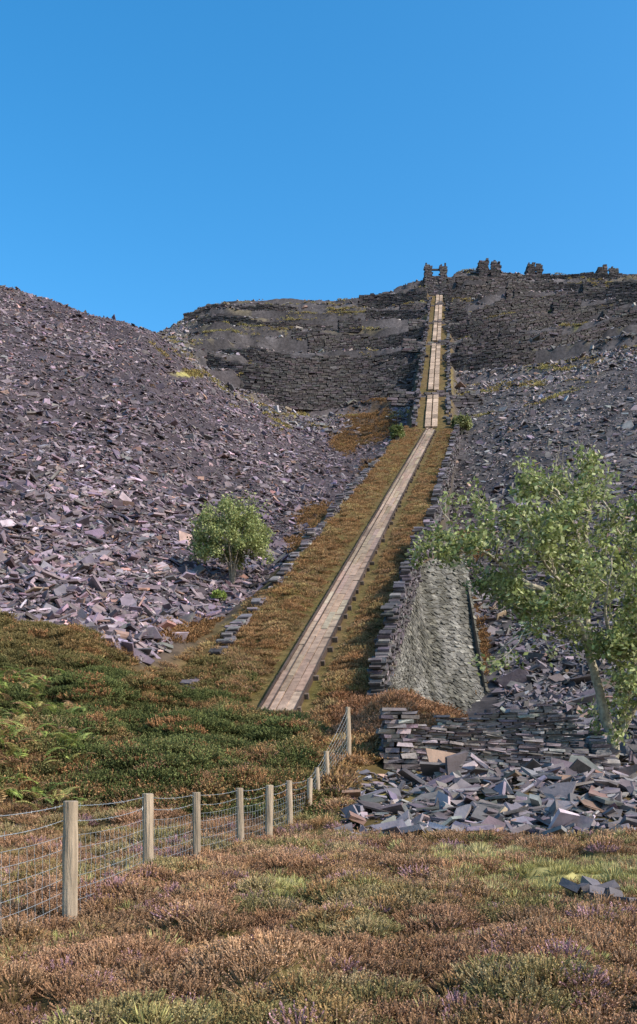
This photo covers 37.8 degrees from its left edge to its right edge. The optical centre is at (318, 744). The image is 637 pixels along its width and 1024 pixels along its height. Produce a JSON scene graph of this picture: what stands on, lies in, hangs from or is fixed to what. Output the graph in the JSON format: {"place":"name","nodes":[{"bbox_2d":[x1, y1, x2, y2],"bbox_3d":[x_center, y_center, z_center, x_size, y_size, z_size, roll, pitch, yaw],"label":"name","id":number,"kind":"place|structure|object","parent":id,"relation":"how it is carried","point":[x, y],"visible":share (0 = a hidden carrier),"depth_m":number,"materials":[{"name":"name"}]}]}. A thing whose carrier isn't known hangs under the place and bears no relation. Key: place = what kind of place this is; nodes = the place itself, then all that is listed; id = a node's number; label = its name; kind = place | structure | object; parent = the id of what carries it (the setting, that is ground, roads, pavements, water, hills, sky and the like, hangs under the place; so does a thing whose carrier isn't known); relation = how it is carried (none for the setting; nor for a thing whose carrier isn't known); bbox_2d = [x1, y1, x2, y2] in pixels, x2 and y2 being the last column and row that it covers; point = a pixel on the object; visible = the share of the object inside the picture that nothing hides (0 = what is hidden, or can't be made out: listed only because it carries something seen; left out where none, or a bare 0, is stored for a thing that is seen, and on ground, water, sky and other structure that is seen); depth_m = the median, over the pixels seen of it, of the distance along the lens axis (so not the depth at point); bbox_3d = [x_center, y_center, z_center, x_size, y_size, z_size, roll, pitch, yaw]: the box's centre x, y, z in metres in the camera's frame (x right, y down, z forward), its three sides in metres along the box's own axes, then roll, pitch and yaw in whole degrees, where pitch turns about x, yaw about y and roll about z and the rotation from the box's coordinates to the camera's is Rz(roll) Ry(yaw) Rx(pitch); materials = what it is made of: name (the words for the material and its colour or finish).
{"place":"outdoors","nodes":[
{"label":"outdoors","id":0,"kind":"place"},
{"bbox_2d":[0,271,636,1023],"bbox_3d":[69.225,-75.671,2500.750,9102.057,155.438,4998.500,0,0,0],"label":"ground","id":1,"kind":"structure","parent":0,"point":[264,339],"depth_m":112.24,"materials":[{"name":"grey stone"}]},
{"bbox_2d":[0,666,94,812],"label":"bracken","id":2,"kind":"object","parent":1,"relation":"on","point":[4,723],"visible":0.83,"depth_m":21.12,"materials":[{"name":"green plant"}]},
{"bbox_2d":[0,610,348,820],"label":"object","id":3,"kind":"object","parent":1,"relation":"on","point":[144,719],"visible":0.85,"depth_m":24.87,"materials":[{"name":"green plant"}]},
{"bbox_2d":[0,707,350,932],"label":"wire fence","id":4,"kind":"object","parent":1,"relation":"on","point":[69,850],"visible":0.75,"depth_m":10.87,"materials":[{"name":"brown wood"}]},
{"bbox_2d":[0,285,407,664],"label":"slate tip","id":5,"kind":"object","parent":1,"relation":"on","point":[62,577],"visible":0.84,"depth_m":76.81,"materials":[{"name":"grey stone"}]},
{"bbox_2d":[186,490,275,583],"bbox_3d":[-5.804,-13.266,61.103,6.002,6.550,6.320,0,0,0],"label":"willow tree","id":6,"kind":"object","parent":5,"relation":"on","point":[232,520],"visible":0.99,"depth_m":59.93,"materials":[{"name":"green plant"}]},
{"bbox_2d":[210,589,227,602],"bbox_3d":[-5.986,-8.784,55.964,1.094,1.100,1.062,0,0,21],"label":"hawthorn bush","id":7,"kind":"object","parent":1,"relation":"on","point":[219,595],"visible":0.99,"depth_m":55.78,"materials":[{"name":"green plant"}]},
{"bbox_2d":[23,425,469,812],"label":"heather","id":8,"kind":"object","parent":1,"relation":"on","point":[337,688],"visible":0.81,"depth_m":43.89,"materials":[{"name":"brown plant"}]},
{"bbox_2d":[179,448,385,687],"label":"stone wall","id":9,"kind":"structure","parent":1,"relation":"on","point":[234,626],"depth_m":57.66,"materials":[{"name":"stone"}]},
{"bbox_2d":[291,328,319,339],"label":"ruined quarry hut","id":10,"kind":"object","parent":1,"relation":"on","point":[296,334],"visible":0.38,"depth_m":231.66,"materials":[{"name":"stone"}]},
{"bbox_2d":[0,712,636,1023],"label":"heather","id":11,"kind":"object","parent":1,"relation":"on","point":[497,947],"visible":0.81,"depth_m":7.30,"materials":[{"name":"brown plant"}]},
{"bbox_2d":[1,757,636,1023],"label":"grass","id":12,"kind":"structure","parent":1,"relation":"on","point":[289,883],"depth_m":10.22,"materials":[{"name":"green plant"}]},
{"bbox_2d":[142,384,496,694],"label":"dead bracken","id":13,"kind":"object","parent":1,"relation":"on","point":[201,628],"visible":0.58,"depth_m":89.16,"materials":[{"name":"brown plant"}]},
{"bbox_2d":[337,315,361,332],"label":"ruined quarry hut","id":14,"kind":"object","parent":1,"relation":"on","point":[347,324],"visible":0.84,"depth_m":239.67,"materials":[{"name":"stone"}]},
{"bbox_2d":[353,369,379,379],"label":"ruined quarry hut","id":15,"kind":"object","parent":1,"relation":"on","point":[365,371],"visible":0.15,"depth_m":195.65,"materials":[{"name":"stone"}]},
{"bbox_2d":[146,268,636,435],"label":"quarry terraces scree","id":16,"kind":"structure","parent":1,"relation":"on","point":[459,385],"depth_m":178.36,"materials":[{"name":"stone"}]},
{"bbox_2d":[147,267,636,444],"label":"ledge grass","id":17,"kind":"structure","parent":1,"relation":"on","point":[190,372],"depth_m":176.59,"materials":[{"name":"plant"}]},
{"bbox_2d":[367,527,426,695],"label":"parapet wall","id":18,"kind":"structure","parent":1,"relation":"on","point":[397,612],"depth_m":43.28,"materials":[{"name":"stone"}]},
{"bbox_2d":[386,360,407,365],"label":"ruined quarry hut","id":19,"kind":"object","parent":1,"relation":"on","point":[400,362],"visible":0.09,"depth_m":204.72,"materials":[{"name":"stone"}]},
{"bbox_2d":[389,423,405,439],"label":"hawthorn bush","id":20,"kind":"object","parent":1,"relation":"on","point":[397,432],"visible":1,"depth_m":124.58,"materials":[{"name":"green plant"}]},
{"bbox_2d":[183,272,636,410],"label":"terrace retaining wall","id":21,"kind":"structure","parent":1,"relation":"on","point":[319,382],"depth_m":212.11,"materials":[{"name":"stone"}]},
{"bbox_2d":[399,302,420,309],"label":"ruined quarry hut","id":22,"kind":"object","parent":1,"relation":"on","point":[410,305],"visible":0.23,"depth_m":257.67,"materials":[{"name":"stone"}]},
{"bbox_2d":[387,296,478,426],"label":"incline side wall","id":23,"kind":"structure","parent":1,"relation":"on","point":[398,397],"depth_m":171.10,"materials":[{"name":"stone"}]},
{"bbox_2d":[414,263,454,295],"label":"drum house","id":24,"kind":"structure","parent":1,"relation":"on","point":[440,283],"depth_m":282.66,"materials":[{"name":"stone"}]},
{"bbox_2d":[388,553,489,714],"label":"retaining wall","id":25,"kind":"structure","parent":1,"relation":"on","point":[438,650],"depth_m":50.96,"materials":[{"name":"stone"}]},
{"bbox_2d":[423,424,459,558],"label":"stone wall","id":26,"kind":"structure","parent":1,"relation":"on","point":[444,480],"depth_m":89.02,"materials":[{"name":"stone"}]},
{"bbox_2d":[423,558,486,694],"bbox_3d":[7.916,-8.032,57.704,5.183,14.755,40.283,0,0,9],"label":"embankment fill","id":27,"kind":"object","parent":1,"relation":"on","point":[476,642],"visible":0.16,"depth_m":53.80,"materials":[{"name":"stone"}]},
{"bbox_2d":[448,299,465,311],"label":"ruined quarry hut","id":28,"kind":"object","parent":1,"relation":"on","point":[455,304],"visible":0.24,"depth_m":249.67,"materials":[{"name":"stone"}]},
{"bbox_2d":[450,412,472,434],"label":"hawthorn bush","id":29,"kind":"object","parent":1,"relation":"on","point":[464,422],"visible":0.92,"depth_m":140.19,"materials":[{"name":"green plant"}]},
{"bbox_2d":[455,339,485,360],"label":"ruined quarry hut","id":30,"kind":"object","parent":1,"relation":"on","point":[468,347],"visible":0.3,"depth_m":195.66,"materials":[{"name":"stone"}]},
{"bbox_2d":[466,316,491,324],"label":"ruined quarry hut","id":31,"kind":"object","parent":1,"relation":"on","point":[474,320],"visible":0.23,"depth_m":224.65,"materials":[{"name":"stone"}]},
{"bbox_2d":[333,766,636,837],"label":"slate rubble","id":32,"kind":"object","parent":1,"relation":"on","point":[561,805],"visible":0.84,"depth_m":19.68,"materials":[{"name":"grey stone"}]},
{"bbox_2d":[476,258,501,276],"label":"ruined quarry hut","id":33,"kind":"object","parent":1,"relation":"on","point":[482,269],"visible":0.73,"depth_m":286.65,"materials":[{"name":"stone"}]},
{"bbox_2d":[376,704,622,771],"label":"ruined slate building","id":34,"kind":"structure","parent":1,"relation":"on","point":[460,735],"depth_m":25.17,"materials":[{"name":"grey stone"}]},
{"bbox_2d":[497,328,529,337],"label":"ruined quarry hut","id":35,"kind":"object","parent":1,"relation":"on","point":[509,331],"visible":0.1,"depth_m":204.62,"materials":[{"name":"stone"}]},
{"bbox_2d":[405,438,636,758],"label":"ash tree","id":36,"kind":"object","parent":1,"relation":"on","point":[615,643],"visible":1,"depth_m":26.44,"materials":[{"name":"green plant"}]},
{"bbox_2d":[415,741,636,779],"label":"fallen slabs","id":37,"kind":"structure","parent":1,"relation":"on","point":[439,762],"depth_m":23.95,"materials":[{"name":"stone"}]},
{"bbox_2d":[524,262,543,274],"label":"ruined quarry hut","id":38,"kind":"object","parent":1,"relation":"on","point":[533,269],"visible":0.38,"depth_m":297.65,"materials":[{"name":"stone"}]},
{"bbox_2d":[445,336,636,760],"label":"slate tip","id":39,"kind":"object","parent":1,"relation":"on","point":[519,682],"visible":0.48,"depth_m":85.75,"materials":[{"name":"grey stone"}]},
{"bbox_2d":[535,278,553,282],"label":"ruined quarry hut","id":40,"kind":"object","parent":1,"relation":"on","point":[542,280],"visible":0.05,"depth_m":267.64,"materials":[{"name":"stone"}]},
{"bbox_2d":[550,295,581,312],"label":"ruined quarry hut","id":41,"kind":"object","parent":1,"relation":"on","point":[557,304],"visible":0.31,"depth_m":229.66,"materials":[{"name":"stone"}]},
{"bbox_2d":[577,280,605,294],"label":"ruined quarry hut","id":42,"kind":"object","parent":1,"relation":"on","point":[586,289],"visible":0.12,"depth_m":244.65,"materials":[{"name":"stone"}]},
{"bbox_2d":[559,875,635,901],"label":"loose slate stones","id":43,"kind":"object","parent":1,"relation":"on","point":[587,884],"visible":0.7,"depth_m":9.12,"materials":[{"name":"grey stone"}]},
{"bbox_2d":[595,264,618,273],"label":"ruined quarry hut","id":44,"kind":"object","parent":1,"relation":"on","point":[602,269],"visible":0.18,"depth_m":295.65,"materials":[{"name":"stone"}]},
{"bbox_2d":[597,307,633,319],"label":"ruined quarry hut","id":45,"kind":"object","parent":1,"relation":"on","point":[616,311],"visible":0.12,"depth_m":209.67,"materials":[{"name":"stone"}]},
{"bbox_2d":[0,0,636,332],"label":"sky","id":46,"kind":"structure","parent":0,"point":[161,161],"materials":[{"name":"blue"}]},
{"bbox_2d":[257,295,442,711],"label":"incline path","id":47,"kind":"structure","parent":0,"point":[295,678],"depth_m":53.44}
]}

